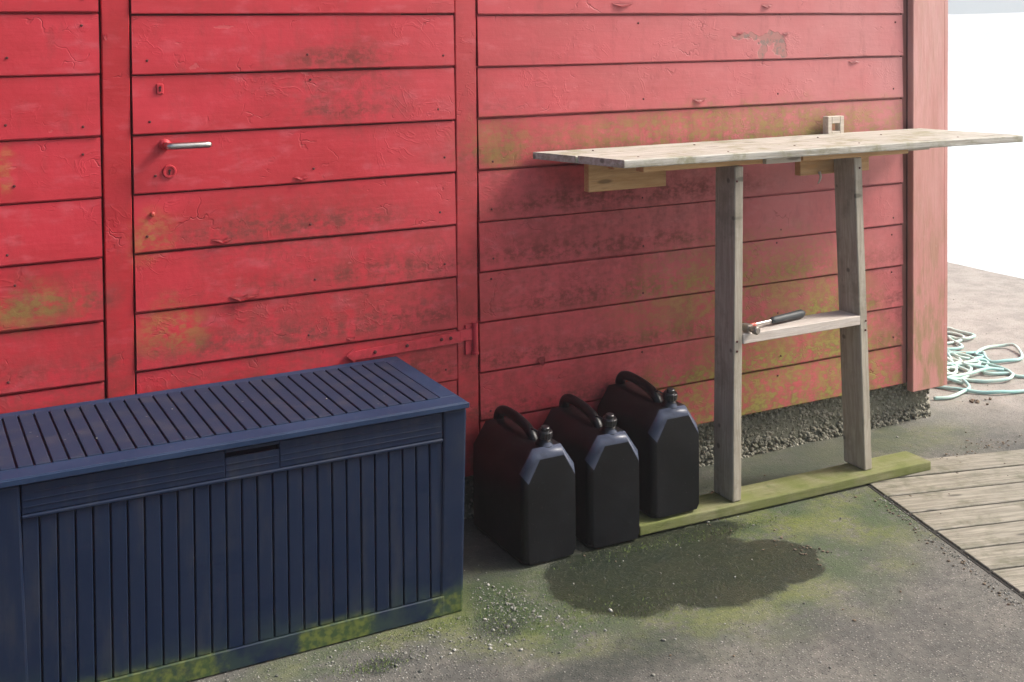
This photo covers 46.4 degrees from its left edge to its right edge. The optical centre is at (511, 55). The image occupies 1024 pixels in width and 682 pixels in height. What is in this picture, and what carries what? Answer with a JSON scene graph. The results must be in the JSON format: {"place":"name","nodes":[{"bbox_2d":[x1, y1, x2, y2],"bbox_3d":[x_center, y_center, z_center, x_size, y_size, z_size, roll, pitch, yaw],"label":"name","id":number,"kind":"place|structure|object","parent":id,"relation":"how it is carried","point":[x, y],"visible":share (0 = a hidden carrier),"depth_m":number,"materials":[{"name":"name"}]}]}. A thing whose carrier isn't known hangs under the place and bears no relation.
{"place":"outdoors","nodes":[
{"label":"outdoors","id":0,"kind":"place"},
{"bbox_2d":[188,262,1023,681],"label":"ground","id":1,"kind":"structure","parent":0,"point":[866,538],"depth_m":3.12,"materials":[{"name":"concrete"}]},
{"bbox_2d":[0,356,468,681],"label":"storage box","id":2,"kind":"object","parent":1,"relation":"on","point":[186,534],"visible":1,"depth_m":2.81,"materials":[{"name":"blue plastic"}]},
{"bbox_2d":[0,0,947,518],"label":"wooden shed","id":3,"kind":"structure","parent":1,"relation":"on","point":[196,192],"depth_m":3.57,"materials":[{"name":"red paint"}]},
{"bbox_2d":[129,0,478,394],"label":"door","id":4,"kind":"structure","parent":3,"relation":"in","point":[233,108],"depth_m":3.32,"materials":[{"name":"red wood"}]},
{"bbox_2d":[473,405,575,564],"bbox_3d":[0.031,1.224,3.473,0.180,0.371,0.335,-1,2,-29],"label":"jerrycan","id":5,"kind":"object","parent":1,"relation":"on","point":[524,491],"visible":1,"depth_m":3.35,"materials":[{"name":"black plastic"}]},
{"bbox_2d":[246,501,849,681],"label":"moss","id":6,"kind":"object","parent":1,"relation":"on","point":[528,612],"visible":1,"depth_m":3.01,"materials":[{"name":"green plant"}]},
{"bbox_2d":[543,394,638,547],"bbox_3d":[0.226,1.220,3.578,0.180,0.371,0.335,-1,2,-27],"label":"jerrycan","id":7,"kind":"object","parent":1,"relation":"on","point":[602,452],"visible":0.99,"depth_m":3.44,"materials":[{"name":"black plastic"}]},
{"bbox_2d":[225,299,1023,681],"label":"gravel","id":8,"kind":"structure","parent":1,"relation":"on","point":[513,607],"depth_m":2.97,"materials":[{"name":"grey gravel"}]},
{"bbox_2d":[639,451,930,535],"bbox_3d":[0.860,1.374,3.783,1.140,0.031,0.115,-1,2,-26],"label":"mossy board","id":9,"kind":"object","parent":1,"relation":"on","point":[755,496],"visible":0.81,"depth_m":3.77,"materials":[{"name":"green wood"}]},
{"bbox_2d":[598,371,698,517],"bbox_3d":[0.414,1.178,3.690,0.180,0.371,0.335,-1,2,-28],"label":"jerrycan","id":10,"kind":"object","parent":9,"relation":"on","point":[657,427],"visible":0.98,"depth_m":3.56,"materials":[{"name":"black plastic"}]},
{"bbox_2d":[533,115,1022,501],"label":"work table","id":11,"kind":"object","parent":9,"relation":"on","point":[840,154],"visible":1,"depth_m":3.74,"materials":[{"name":"grey wood"}]},
{"bbox_2d":[742,309,805,334],"bbox_3d":[0.823,0.832,3.762,0.290,0.029,0.111,-2,2,-37],"label":"claw hammer","id":12,"kind":"object","parent":11,"relation":"on","point":[752,328],"visible":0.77,"depth_m":3.75,"materials":[{"name":"metal"}]},
{"bbox_2d":[583,397,1019,656],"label":"leaf litter","id":13,"kind":"object","parent":1,"relation":"on","point":[971,401],"visible":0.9,"depth_m":3.48,"materials":[{"name":"brown plant"}]},
{"bbox_2d":[866,449,1023,598],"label":"boardwalk","id":14,"kind":"structure","parent":1,"relation":"on","point":[979,520],"depth_m":3.70,"materials":[{"name":"beige weathered timber"}]},
{"bbox_2d":[933,327,1023,399],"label":"mooring rope","id":15,"kind":"object","parent":1,"relation":"on","point":[977,361],"visible":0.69,"depth_m":5.12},
{"bbox_2d":[947,52,1023,278],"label":"water","id":16,"kind":"structure","parent":0,"point":[985,194],"depth_m":22.93,"materials":[{"name":"white liquid"}]},
{"bbox_2d":[948,12,1023,51],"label":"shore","id":17,"kind":"structure","parent":0,"point":[995,32],"depth_m":111.85,"materials":[{"name":"white"}]},
{"bbox_2d":[948,0,1023,13],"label":"hill","id":18,"kind":"structure","parent":0,"point":[979,6],"depth_m":121.43,"materials":[{"name":"white"}]}
]}

